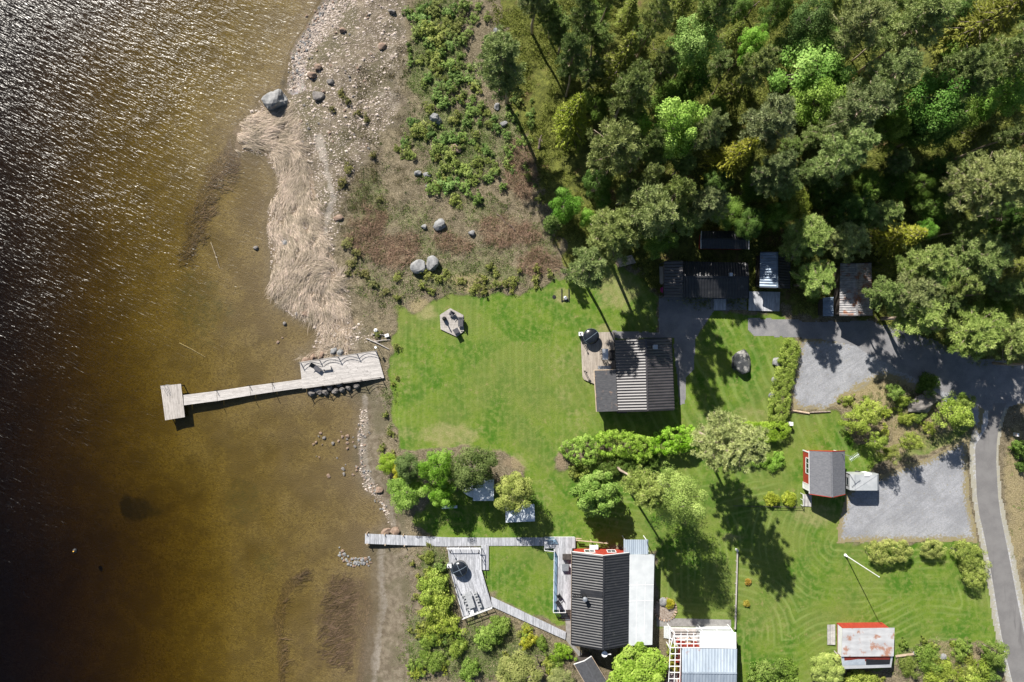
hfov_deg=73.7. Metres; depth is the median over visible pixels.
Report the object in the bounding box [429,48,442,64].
shrub
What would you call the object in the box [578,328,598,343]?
hot tub
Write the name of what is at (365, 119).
shrub
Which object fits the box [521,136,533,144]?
shrub
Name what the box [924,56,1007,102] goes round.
pine tree
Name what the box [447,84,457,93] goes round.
shrub
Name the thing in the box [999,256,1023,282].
spruce tree
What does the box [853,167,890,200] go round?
broadleaf tree
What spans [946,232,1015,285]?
pine tree
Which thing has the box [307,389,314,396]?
boulder
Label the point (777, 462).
shrub
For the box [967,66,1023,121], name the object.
broadleaf tree
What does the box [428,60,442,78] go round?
shrub
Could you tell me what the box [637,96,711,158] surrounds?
broadleaf tree
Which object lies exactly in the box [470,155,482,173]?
shrub
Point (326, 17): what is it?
pebbles
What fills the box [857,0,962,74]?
pine tree
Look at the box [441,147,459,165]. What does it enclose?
shrub
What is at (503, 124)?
boulder
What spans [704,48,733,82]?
pine tree
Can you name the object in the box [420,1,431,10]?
shrub
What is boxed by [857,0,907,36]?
pine tree
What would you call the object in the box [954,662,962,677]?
shrub
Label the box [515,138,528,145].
shrub
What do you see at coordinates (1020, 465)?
shrub
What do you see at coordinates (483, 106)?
shrub
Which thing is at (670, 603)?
shrub
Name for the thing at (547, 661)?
shrub
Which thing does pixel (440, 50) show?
shrub
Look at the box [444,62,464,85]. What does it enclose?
shrub
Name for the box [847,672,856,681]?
shrub
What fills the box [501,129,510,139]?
shrub
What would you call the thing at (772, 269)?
blue roof shed
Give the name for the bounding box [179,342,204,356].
sunken log
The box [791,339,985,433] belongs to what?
gravel yard
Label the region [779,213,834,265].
broadleaf tree
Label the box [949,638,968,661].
shrub
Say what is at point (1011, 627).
road
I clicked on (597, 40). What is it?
pine tree
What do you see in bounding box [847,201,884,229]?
pine tree
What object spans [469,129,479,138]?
shrub
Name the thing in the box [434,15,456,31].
shrub
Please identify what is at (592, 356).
terrace deck
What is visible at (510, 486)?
broadleaf tree
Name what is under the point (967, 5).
broadleaf tree
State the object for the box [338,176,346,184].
shrub
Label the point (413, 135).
shrub
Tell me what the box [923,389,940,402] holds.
boulder
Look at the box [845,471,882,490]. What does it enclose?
box trailer
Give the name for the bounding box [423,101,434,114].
shrub
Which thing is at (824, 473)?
red cabin
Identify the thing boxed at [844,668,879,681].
shrub
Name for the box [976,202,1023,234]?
broadleaf tree
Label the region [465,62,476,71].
shrub
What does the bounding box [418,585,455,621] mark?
shrub
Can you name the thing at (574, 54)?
pine tree
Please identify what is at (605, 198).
broadleaf tree
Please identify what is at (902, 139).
broadleaf tree
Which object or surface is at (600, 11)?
broadleaf tree
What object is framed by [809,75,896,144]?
pine tree
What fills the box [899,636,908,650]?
shrub
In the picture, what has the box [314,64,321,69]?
boulder
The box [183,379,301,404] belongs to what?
gangway
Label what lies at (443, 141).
shrub
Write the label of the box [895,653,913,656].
plank
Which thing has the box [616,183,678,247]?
pine tree
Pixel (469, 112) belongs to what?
shrub
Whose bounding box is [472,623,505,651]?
shrub
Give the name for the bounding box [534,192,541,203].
shrub
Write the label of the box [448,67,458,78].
shrub
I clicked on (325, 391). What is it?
boulder
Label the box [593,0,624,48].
pine tree
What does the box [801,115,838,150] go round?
pine tree
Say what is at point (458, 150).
boulder
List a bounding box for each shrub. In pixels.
[337,88,344,100]
[337,182,344,190]
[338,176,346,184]
[341,235,353,248]
[342,269,351,276]
[344,161,352,173]
[345,257,357,269]
[351,248,360,256]
[353,109,361,115]
[353,269,369,278]
[363,112,369,122]
[368,151,376,158]
[368,280,378,287]
[374,331,381,337]
[375,195,383,202]
[377,443,385,452]
[379,287,390,296]
[386,428,394,437]
[392,343,402,350]
[393,143,403,152]
[393,270,401,281]
[393,293,403,300]
[399,145,413,159]
[400,137,407,148]
[401,5,410,15]
[402,142,411,150]
[402,150,416,159]
[405,658,417,671]
[406,12,431,28]
[406,60,413,68]
[406,117,419,125]
[407,665,427,680]
[409,129,422,138]
[410,23,422,42]
[411,120,431,136]
[411,593,419,600]
[414,629,427,638]
[414,649,442,674]
[415,17,438,40]
[415,54,423,66]
[415,568,448,603]
[416,6,423,17]
[416,620,430,632]
[418,280,427,289]
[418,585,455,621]
[418,633,438,650]
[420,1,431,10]
[420,82,426,90]
[420,608,468,640]
[422,37,435,52]
[422,69,432,81]
[422,176,431,184]
[422,568,439,579]
[423,0,443,17]
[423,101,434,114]
[423,270,432,280]
[423,550,434,563]
[424,49,434,57]
[424,56,430,65]
[425,179,441,194]
[425,287,436,295]
[426,125,435,139]
[427,27,447,48]
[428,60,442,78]
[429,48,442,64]
[429,140,441,155]
[431,80,442,100]
[432,131,453,145]
[432,274,449,283]
[433,153,440,160]
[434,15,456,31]
[434,559,446,571]
[434,647,448,664]
[435,66,445,72]
[435,636,443,645]
[436,44,446,57]
[436,92,449,108]
[436,632,451,643]
[437,58,458,69]
[437,177,460,194]
[437,656,448,671]
[438,160,453,173]
[439,79,454,90]
[439,144,448,154]
[441,131,452,139]
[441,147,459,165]
[441,174,448,181]
[442,2,457,19]
[443,268,449,275]
[443,637,453,646]
[444,25,459,41]
[444,40,459,51]
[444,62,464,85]
[446,632,468,665]
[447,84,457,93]
[447,159,470,177]
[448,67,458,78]
[448,109,459,126]
[449,193,462,209]
[450,96,456,105]
[450,133,461,144]
[451,20,463,35]
[454,9,465,21]
[454,632,464,647]
[455,94,464,104]
[456,0,472,13]
[456,51,466,58]
[456,277,466,284]
[457,61,465,68]
[457,179,472,196]
[458,33,468,46]
[458,132,466,142]
[458,656,480,681]
[459,88,466,98]
[461,117,473,130]
[462,70,477,84]
[464,12,479,24]
[464,24,473,35]
[464,95,477,117]
[464,137,475,145]
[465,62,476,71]
[466,168,473,177]
[466,169,482,186]
[468,79,482,93]
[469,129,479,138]
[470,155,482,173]
[471,189,482,205]
[472,105,481,114]
[472,278,481,291]
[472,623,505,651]
[473,143,482,153]
[474,1,483,14]
[476,116,481,125]
[477,102,486,109]
[477,108,491,116]
[479,273,487,284]
[480,285,487,295]
[481,143,492,155]
[481,167,497,184]
[483,10,491,21]
[483,157,491,163]
[484,119,494,127]
[486,262,492,270]
[487,615,510,635]
[489,113,498,122]
[489,159,500,175]
[489,280,501,288]
[491,123,500,133]
[493,266,499,278]
[494,648,544,681]
[499,182,507,192]
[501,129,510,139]
[501,143,510,154]
[502,157,510,165]
[502,280,511,287]
[503,164,514,171]
[505,110,512,120]
[506,150,513,159]
[507,276,516,281]
[509,96,516,102]
[509,143,516,151]
[509,168,516,174]
[510,116,520,124]
[513,95,523,105]
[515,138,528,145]
[516,622,533,637]
[518,626,538,652]
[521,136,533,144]
[521,162,529,170]
[521,630,529,643]
[523,171,531,181]
[525,107,534,119]
[526,118,534,130]
[531,272,539,283]
[532,263,541,273]
[532,635,547,655]
[533,280,539,289]
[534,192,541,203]
[541,654,553,670]
[545,659,563,676]
[545,665,553,675]
[547,268,553,277]
[547,667,575,681]
[548,655,563,666]
[549,642,577,661]
[568,462,577,477]
[568,463,581,479]
[578,468,589,480]
[610,456,618,462]
[665,656,678,673]
[666,598,674,608]
[666,642,677,658]
[743,600,749,606]
[745,578,751,585]
[747,656,785,681]
[750,454,771,467]
[763,491,780,506]
[767,451,785,472]
[775,656,799,681]
[780,490,796,506]
[805,294,819,304]
[809,652,844,681]
[836,393,855,406]
[838,406,870,434]
[839,675,848,681]
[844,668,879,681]
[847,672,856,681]
[855,398,886,425]
[859,395,876,405]
[862,431,887,450]
[870,675,885,681]
[876,444,899,465]
[879,423,889,437]
[881,406,893,418]
[884,383,905,400]
[894,395,917,411]
[897,411,917,426]
[897,431,926,452]
[898,655,920,678]
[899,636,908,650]
[913,412,927,423]
[913,643,944,674]
[915,371,940,397]
[919,421,935,434]
[920,635,927,644]
[923,657,957,681]
[926,639,940,648]
[931,396,974,430]
[947,391,975,413]
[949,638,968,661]
[949,640,960,647]
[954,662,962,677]
[954,674,964,681]
[958,657,997,681]
[959,640,973,655]
[963,665,971,675]
[964,652,979,671]
[976,639,1009,666]
[980,653,1006,681]
[1008,440,1023,459]
[1015,460,1023,471]
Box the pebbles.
[241,0,406,524]
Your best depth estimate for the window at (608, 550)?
97.61 m
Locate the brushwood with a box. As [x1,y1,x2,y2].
[343,136,563,278]
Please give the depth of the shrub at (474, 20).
98.68 m
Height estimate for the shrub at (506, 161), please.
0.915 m
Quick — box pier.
[365,532,543,546]
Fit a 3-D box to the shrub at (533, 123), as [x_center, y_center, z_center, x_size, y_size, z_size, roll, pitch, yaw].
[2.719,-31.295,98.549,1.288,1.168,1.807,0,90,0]
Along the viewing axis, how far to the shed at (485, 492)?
97.00 m
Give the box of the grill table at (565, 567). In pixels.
[562,564,568,570]
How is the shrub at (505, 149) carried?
on the ground at (198, 536)
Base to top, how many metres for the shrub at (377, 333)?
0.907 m
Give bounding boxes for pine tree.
[469,24,526,104]
[517,0,550,34]
[536,0,562,38]
[543,10,570,54]
[543,215,561,233]
[555,25,589,96]
[560,246,606,290]
[567,0,598,39]
[578,54,606,89]
[584,14,614,57]
[585,113,645,177]
[585,206,640,264]
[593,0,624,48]
[604,57,656,120]
[615,177,639,204]
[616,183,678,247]
[617,464,664,512]
[619,107,649,136]
[629,126,668,172]
[630,162,665,199]
[632,23,650,54]
[636,0,676,59]
[642,148,671,171]
[647,44,681,91]
[657,174,697,207]
[669,152,696,176]
[674,207,704,236]
[686,0,736,51]
[686,184,731,222]
[688,107,731,152]
[689,406,770,478]
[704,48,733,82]
[728,44,781,94]
[736,90,796,151]
[739,148,799,198]
[762,174,803,201]
[777,135,804,156]
[778,238,807,263]
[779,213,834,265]
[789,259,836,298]
[795,157,823,186]
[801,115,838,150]
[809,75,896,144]
[809,122,881,187]
[825,220,871,263]
[827,0,897,57]
[830,46,929,117]
[831,64,850,97]
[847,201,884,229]
[851,27,893,60]
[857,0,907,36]
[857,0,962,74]
[858,275,908,311]
[870,200,904,231]
[873,271,945,319]
[878,147,914,175]
[879,290,950,337]
[886,243,957,283]
[894,43,994,102]
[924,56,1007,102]
[925,217,989,241]
[929,300,1010,361]
[932,272,985,299]
[933,149,1023,220]
[935,156,978,190]
[940,293,966,316]
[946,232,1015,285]
[954,117,1023,159]
[962,277,1023,303]
[985,316,1023,364]
[987,20,1023,79]
[992,223,1023,247]
[1002,9,1023,32]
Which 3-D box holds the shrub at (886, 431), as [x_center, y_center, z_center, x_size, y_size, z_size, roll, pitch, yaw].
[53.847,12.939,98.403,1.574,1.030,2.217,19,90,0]
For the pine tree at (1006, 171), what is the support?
on the ground at (198, 536)
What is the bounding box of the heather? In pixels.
[330,43,410,243]
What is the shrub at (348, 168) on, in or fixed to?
on the ground at (198, 536)
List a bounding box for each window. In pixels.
[584,549,594,552]
[606,549,616,552]
[805,457,808,473]
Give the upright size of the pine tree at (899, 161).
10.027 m
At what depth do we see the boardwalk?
98.75 m
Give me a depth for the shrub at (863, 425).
95.65 m
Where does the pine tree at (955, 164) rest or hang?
on the ground at (198, 536)
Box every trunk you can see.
[537,135,541,148]
[711,70,728,94]
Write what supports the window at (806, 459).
in the red cabin
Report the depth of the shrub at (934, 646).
98.54 m
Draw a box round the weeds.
[337,0,1023,681]
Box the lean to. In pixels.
[818,297,833,315]
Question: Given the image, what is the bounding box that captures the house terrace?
[544,537,574,612]
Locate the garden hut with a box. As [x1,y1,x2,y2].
[574,651,605,681]
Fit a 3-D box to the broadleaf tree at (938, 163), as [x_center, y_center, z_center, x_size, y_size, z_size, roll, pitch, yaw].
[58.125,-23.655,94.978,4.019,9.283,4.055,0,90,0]
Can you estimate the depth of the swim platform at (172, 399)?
99.12 m
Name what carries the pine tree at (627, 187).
on the ground at (198, 536)
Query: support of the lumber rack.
on the ground at (198, 536)
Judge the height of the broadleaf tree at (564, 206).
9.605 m
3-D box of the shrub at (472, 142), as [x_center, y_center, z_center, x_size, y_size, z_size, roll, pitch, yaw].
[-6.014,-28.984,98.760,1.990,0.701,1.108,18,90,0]
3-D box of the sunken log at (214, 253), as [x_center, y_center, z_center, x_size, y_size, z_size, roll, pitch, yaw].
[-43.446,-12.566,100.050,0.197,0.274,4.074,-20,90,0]
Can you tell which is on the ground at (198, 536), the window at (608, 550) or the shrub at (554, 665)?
the shrub at (554, 665)
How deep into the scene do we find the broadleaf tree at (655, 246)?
93.30 m
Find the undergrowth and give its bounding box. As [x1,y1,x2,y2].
[489,0,1023,367]
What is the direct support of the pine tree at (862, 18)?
on the ground at (198, 536)
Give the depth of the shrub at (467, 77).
98.46 m
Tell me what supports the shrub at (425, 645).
on the ground at (198, 536)
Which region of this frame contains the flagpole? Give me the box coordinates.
[844,554,879,576]
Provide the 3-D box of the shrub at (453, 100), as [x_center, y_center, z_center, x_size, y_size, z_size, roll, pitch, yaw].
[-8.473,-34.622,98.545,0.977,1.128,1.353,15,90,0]
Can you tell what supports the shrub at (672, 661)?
on the ground at (198, 536)
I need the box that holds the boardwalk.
[491,597,565,638]
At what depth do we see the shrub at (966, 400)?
94.81 m
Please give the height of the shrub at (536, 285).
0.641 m
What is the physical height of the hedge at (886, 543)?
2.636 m
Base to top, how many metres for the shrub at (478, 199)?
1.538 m
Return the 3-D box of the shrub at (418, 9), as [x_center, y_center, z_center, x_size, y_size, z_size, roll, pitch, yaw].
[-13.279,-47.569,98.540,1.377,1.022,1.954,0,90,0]
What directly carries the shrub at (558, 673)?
on the ground at (198, 536)
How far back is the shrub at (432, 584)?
97.77 m
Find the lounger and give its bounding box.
[309,363,321,372]
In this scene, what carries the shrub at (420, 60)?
on the ground at (198, 536)
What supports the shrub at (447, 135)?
on the ground at (198, 536)
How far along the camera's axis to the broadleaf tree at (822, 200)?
92.77 m
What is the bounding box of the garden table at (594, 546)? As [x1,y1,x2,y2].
[590,544,597,548]
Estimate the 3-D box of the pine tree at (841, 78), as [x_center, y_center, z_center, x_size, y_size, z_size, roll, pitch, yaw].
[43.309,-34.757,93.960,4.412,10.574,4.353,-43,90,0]
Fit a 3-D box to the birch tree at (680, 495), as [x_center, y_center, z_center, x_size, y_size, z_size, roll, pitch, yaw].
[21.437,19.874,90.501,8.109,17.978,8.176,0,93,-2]
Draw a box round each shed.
[473,477,493,500]
[699,231,748,249]
[755,252,790,288]
[833,262,872,315]
[837,622,894,668]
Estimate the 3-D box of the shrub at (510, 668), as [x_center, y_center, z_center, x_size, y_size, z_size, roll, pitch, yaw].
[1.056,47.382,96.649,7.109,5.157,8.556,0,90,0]
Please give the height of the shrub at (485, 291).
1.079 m
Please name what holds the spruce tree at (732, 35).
on the ground at (198, 536)
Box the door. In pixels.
[803,482,808,490]
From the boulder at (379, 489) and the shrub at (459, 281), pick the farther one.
the boulder at (379, 489)
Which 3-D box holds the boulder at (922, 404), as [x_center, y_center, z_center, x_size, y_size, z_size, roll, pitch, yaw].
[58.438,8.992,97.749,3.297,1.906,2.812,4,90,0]
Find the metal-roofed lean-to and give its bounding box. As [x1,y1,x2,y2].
[622,535,647,553]
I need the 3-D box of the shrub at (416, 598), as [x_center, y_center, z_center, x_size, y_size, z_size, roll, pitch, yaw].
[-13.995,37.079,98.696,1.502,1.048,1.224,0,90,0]
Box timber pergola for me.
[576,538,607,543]
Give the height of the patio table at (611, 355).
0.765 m
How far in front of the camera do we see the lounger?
98.40 m
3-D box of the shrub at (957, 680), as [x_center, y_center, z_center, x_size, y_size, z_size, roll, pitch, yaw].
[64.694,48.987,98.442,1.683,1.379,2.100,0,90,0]
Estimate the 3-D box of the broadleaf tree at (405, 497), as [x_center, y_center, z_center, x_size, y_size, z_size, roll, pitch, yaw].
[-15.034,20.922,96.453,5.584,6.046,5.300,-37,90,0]
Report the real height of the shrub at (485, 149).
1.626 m
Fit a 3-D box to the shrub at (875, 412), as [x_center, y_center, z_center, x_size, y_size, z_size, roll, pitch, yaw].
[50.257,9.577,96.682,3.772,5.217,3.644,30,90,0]
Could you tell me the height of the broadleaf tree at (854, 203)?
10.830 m
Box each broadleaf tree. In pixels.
[375,452,395,475]
[386,477,427,513]
[392,464,406,479]
[394,451,421,483]
[416,448,455,485]
[421,479,456,509]
[448,445,498,492]
[494,471,535,514]
[548,186,584,223]
[569,469,622,517]
[579,207,596,227]
[582,169,612,199]
[583,89,610,123]
[586,0,613,22]
[594,190,610,208]
[606,641,668,681]
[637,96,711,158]
[639,227,678,259]
[648,76,689,116]
[665,14,725,78]
[670,200,686,229]
[674,61,714,106]
[699,95,729,125]
[703,165,735,191]
[711,192,747,229]
[726,0,753,23]
[731,206,765,240]
[732,23,769,66]
[740,164,774,203]
[754,0,793,35]
[758,202,793,231]
[767,27,857,106]
[769,33,797,65]
[769,187,811,222]
[777,0,835,52]
[788,76,848,126]
[807,177,844,209]
[823,172,859,198]
[826,189,873,229]
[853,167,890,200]
[869,109,912,152]
[876,171,914,202]
[887,68,981,140]
[890,116,927,148]
[896,101,971,150]
[904,170,940,201]
[909,184,951,223]
[913,152,953,182]
[914,217,939,241]
[927,261,955,291]
[939,26,974,57]
[941,0,977,30]
[956,97,980,131]
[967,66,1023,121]
[972,295,1017,324]
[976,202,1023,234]
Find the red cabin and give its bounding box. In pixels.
[803,450,845,497]
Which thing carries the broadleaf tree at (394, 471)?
on the ground at (198, 536)
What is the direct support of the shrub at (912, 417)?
on the ground at (198, 536)
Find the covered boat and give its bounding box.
[464,483,473,497]
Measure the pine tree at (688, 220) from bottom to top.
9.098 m
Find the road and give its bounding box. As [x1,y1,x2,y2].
[975,403,1023,681]
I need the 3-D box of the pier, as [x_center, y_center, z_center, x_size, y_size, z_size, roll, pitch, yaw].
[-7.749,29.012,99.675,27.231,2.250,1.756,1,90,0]
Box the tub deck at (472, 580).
[447,545,491,619]
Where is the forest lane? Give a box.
[748,318,1023,409]
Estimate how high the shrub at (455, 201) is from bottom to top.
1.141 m
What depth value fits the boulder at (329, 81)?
98.77 m
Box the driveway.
[612,295,746,404]
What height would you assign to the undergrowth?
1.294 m
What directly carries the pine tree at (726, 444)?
on the ground at (198, 536)
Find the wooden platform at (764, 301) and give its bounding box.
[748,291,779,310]
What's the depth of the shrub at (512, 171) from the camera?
98.73 m
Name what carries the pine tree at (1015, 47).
on the ground at (198, 536)
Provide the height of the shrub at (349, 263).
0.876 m
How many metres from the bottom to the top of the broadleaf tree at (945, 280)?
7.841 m
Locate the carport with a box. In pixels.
[659,261,682,297]
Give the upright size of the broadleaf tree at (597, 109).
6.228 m
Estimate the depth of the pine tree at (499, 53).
83.73 m
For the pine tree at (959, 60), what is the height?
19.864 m
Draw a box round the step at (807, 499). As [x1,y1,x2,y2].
[801,493,811,506]
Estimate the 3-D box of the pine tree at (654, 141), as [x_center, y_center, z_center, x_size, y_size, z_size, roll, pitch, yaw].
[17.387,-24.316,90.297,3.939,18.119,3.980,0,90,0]
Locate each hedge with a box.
[558,433,598,465]
[595,429,655,463]
[596,450,658,476]
[645,424,696,455]
[741,420,791,442]
[767,337,800,422]
[864,538,913,564]
[920,538,947,558]
[948,539,992,588]
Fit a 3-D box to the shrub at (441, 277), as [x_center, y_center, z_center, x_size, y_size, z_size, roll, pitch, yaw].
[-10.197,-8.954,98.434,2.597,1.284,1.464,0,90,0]
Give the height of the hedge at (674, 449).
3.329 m
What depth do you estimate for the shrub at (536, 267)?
98.45 m
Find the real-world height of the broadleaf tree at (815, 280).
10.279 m
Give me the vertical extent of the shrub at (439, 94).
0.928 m
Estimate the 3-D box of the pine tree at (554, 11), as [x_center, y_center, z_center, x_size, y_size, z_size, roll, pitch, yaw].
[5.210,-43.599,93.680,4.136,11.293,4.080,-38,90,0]
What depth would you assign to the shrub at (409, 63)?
98.61 m
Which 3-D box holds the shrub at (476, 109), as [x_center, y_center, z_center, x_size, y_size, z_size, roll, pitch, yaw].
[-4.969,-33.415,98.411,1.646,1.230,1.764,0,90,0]
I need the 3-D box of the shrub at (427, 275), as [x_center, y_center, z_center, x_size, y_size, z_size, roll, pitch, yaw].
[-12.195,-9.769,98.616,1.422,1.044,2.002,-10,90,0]
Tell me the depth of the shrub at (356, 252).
98.53 m
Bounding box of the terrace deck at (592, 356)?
[581,332,614,383]
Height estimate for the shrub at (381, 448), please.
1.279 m
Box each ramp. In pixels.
[714,299,725,309]
[827,624,834,644]
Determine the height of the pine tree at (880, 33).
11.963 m
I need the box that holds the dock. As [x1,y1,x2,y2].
[300,350,384,388]
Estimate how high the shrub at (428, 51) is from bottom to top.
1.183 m
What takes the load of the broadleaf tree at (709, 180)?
on the ground at (198, 536)
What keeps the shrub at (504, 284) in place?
on the ground at (198, 536)
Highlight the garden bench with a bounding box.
[598,366,610,368]
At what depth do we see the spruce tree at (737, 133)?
97.07 m
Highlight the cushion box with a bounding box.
[562,554,570,559]
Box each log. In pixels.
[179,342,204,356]
[210,242,219,267]
[792,410,809,413]
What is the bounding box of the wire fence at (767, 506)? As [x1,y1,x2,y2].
[741,505,803,507]
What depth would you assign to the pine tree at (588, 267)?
85.23 m
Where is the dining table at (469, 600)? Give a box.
[465,591,474,608]
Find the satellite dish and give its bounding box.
[602,650,610,656]
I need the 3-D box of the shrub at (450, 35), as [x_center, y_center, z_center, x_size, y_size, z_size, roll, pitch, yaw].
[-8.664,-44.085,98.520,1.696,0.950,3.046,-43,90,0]
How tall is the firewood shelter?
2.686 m
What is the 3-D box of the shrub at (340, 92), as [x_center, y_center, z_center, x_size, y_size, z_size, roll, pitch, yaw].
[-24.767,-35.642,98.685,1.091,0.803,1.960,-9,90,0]
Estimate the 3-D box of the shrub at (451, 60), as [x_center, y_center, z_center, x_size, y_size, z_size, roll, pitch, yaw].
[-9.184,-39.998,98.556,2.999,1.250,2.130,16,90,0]
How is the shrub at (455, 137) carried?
on the ground at (198, 536)
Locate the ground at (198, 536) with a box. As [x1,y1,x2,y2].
[0,0,1023,681]
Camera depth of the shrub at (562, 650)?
98.09 m
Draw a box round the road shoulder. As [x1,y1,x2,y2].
[970,406,1023,681]
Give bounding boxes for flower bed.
[653,597,676,621]
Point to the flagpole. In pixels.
(845, 555)
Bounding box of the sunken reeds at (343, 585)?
[174,158,358,679]
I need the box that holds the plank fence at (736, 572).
[734,548,738,628]
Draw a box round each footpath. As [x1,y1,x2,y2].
[565,611,581,655]
[657,618,730,626]
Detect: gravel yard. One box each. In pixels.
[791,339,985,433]
[837,437,976,542]
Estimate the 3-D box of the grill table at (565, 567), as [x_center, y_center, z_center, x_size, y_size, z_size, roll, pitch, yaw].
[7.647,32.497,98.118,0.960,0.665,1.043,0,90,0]
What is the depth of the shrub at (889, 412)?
98.26 m
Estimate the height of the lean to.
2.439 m
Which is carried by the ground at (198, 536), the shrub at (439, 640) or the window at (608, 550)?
the shrub at (439, 640)
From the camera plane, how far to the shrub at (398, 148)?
98.62 m
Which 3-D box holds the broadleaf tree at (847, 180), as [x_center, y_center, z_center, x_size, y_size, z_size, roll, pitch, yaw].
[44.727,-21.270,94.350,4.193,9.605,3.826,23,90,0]
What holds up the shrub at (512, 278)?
on the ground at (198, 536)
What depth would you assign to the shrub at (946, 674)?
98.12 m
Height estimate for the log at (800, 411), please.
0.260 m
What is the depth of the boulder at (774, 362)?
98.51 m
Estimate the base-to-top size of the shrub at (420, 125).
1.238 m
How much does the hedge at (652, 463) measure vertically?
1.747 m
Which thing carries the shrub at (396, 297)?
on the ground at (198, 536)
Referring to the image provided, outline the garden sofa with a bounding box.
[458,317,462,325]
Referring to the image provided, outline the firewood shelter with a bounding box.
[616,255,635,268]
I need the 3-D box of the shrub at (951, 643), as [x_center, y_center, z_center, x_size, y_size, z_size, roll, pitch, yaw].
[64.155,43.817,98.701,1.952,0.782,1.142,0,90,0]
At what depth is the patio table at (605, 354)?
96.72 m
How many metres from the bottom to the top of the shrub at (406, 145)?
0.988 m
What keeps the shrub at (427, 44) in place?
on the ground at (198, 536)
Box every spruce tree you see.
[551,92,593,153]
[584,31,639,108]
[611,0,642,35]
[667,0,692,29]
[698,135,759,183]
[705,61,759,114]
[716,20,744,57]
[728,126,752,151]
[809,0,842,27]
[860,220,928,261]
[872,256,909,282]
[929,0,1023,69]
[933,193,967,225]
[957,122,996,151]
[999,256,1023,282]
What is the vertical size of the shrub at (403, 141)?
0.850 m
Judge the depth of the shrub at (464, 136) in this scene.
98.61 m
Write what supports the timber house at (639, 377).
on the ground at (198, 536)
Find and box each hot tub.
[447,560,466,576]
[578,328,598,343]
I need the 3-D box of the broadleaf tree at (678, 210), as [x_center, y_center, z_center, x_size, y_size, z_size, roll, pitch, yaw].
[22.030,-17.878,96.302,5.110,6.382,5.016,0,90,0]
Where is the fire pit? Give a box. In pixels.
[561,288,568,301]
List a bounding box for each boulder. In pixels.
[261,89,287,110]
[301,310,309,316]
[301,357,310,364]
[307,72,316,78]
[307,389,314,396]
[310,353,316,359]
[312,91,324,100]
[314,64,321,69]
[314,387,322,394]
[319,351,325,358]
[322,388,328,395]
[326,79,334,83]
[330,348,337,354]
[332,387,338,393]
[333,214,343,220]
[337,348,343,355]
[339,27,345,32]
[353,383,359,388]
[375,487,382,492]
[378,42,385,49]
[381,528,390,534]
[390,527,399,534]
[410,259,425,273]
[414,170,420,175]
[426,255,438,270]
[430,113,441,124]
[433,218,445,230]
[450,143,461,152]
[468,230,474,235]
[494,103,499,110]
[500,121,507,127]
[659,597,667,606]
[731,349,749,373]
[772,358,779,365]
[907,394,933,413]
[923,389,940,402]
[940,653,946,659]
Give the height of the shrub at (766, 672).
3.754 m
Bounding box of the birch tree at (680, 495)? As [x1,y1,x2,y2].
[649,461,707,529]
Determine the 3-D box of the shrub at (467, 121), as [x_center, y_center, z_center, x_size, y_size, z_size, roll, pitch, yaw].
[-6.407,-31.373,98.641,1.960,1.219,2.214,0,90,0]
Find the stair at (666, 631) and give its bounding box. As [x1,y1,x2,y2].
[664,626,670,638]
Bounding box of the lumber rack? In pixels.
[659,266,663,283]
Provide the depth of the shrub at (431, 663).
98.22 m
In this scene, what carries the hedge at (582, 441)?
on the ground at (198, 536)
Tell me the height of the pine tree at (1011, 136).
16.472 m
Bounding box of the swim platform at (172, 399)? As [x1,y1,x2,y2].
[160,384,187,419]
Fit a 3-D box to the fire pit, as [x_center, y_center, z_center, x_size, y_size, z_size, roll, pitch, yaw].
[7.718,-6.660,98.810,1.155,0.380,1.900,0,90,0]
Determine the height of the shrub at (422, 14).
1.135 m
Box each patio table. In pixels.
[601,349,607,359]
[609,350,614,360]
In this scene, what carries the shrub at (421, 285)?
on the ground at (198, 536)
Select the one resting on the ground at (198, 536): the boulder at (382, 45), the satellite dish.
the boulder at (382, 45)
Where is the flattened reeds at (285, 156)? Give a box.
[235,99,356,364]
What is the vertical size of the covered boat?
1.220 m
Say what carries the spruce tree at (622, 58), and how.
on the ground at (198, 536)
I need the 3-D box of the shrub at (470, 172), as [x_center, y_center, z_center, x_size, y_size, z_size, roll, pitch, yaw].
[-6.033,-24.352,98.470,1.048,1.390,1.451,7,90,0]
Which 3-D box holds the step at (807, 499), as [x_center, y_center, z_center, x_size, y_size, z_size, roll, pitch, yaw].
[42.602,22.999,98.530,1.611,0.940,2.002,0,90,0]
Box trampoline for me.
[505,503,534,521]
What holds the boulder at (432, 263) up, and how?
on the ground at (198, 536)
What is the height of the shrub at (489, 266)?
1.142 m
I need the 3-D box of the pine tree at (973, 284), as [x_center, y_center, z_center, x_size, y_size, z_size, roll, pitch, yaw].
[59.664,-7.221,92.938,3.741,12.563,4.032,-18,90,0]
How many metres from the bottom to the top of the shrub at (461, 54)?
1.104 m
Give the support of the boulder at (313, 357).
on the ground at (198, 536)
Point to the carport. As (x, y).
(673, 278)
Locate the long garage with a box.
[662,261,748,297]
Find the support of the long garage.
on the ground at (198, 536)
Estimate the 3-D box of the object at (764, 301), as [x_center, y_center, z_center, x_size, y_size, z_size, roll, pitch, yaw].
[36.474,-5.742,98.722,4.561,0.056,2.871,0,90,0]
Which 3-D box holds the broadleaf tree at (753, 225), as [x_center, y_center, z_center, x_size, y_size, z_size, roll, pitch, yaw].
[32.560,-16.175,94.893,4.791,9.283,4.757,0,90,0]
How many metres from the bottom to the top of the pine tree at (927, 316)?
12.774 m
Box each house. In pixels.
[570,548,653,649]
[593,337,674,412]
[665,623,736,681]

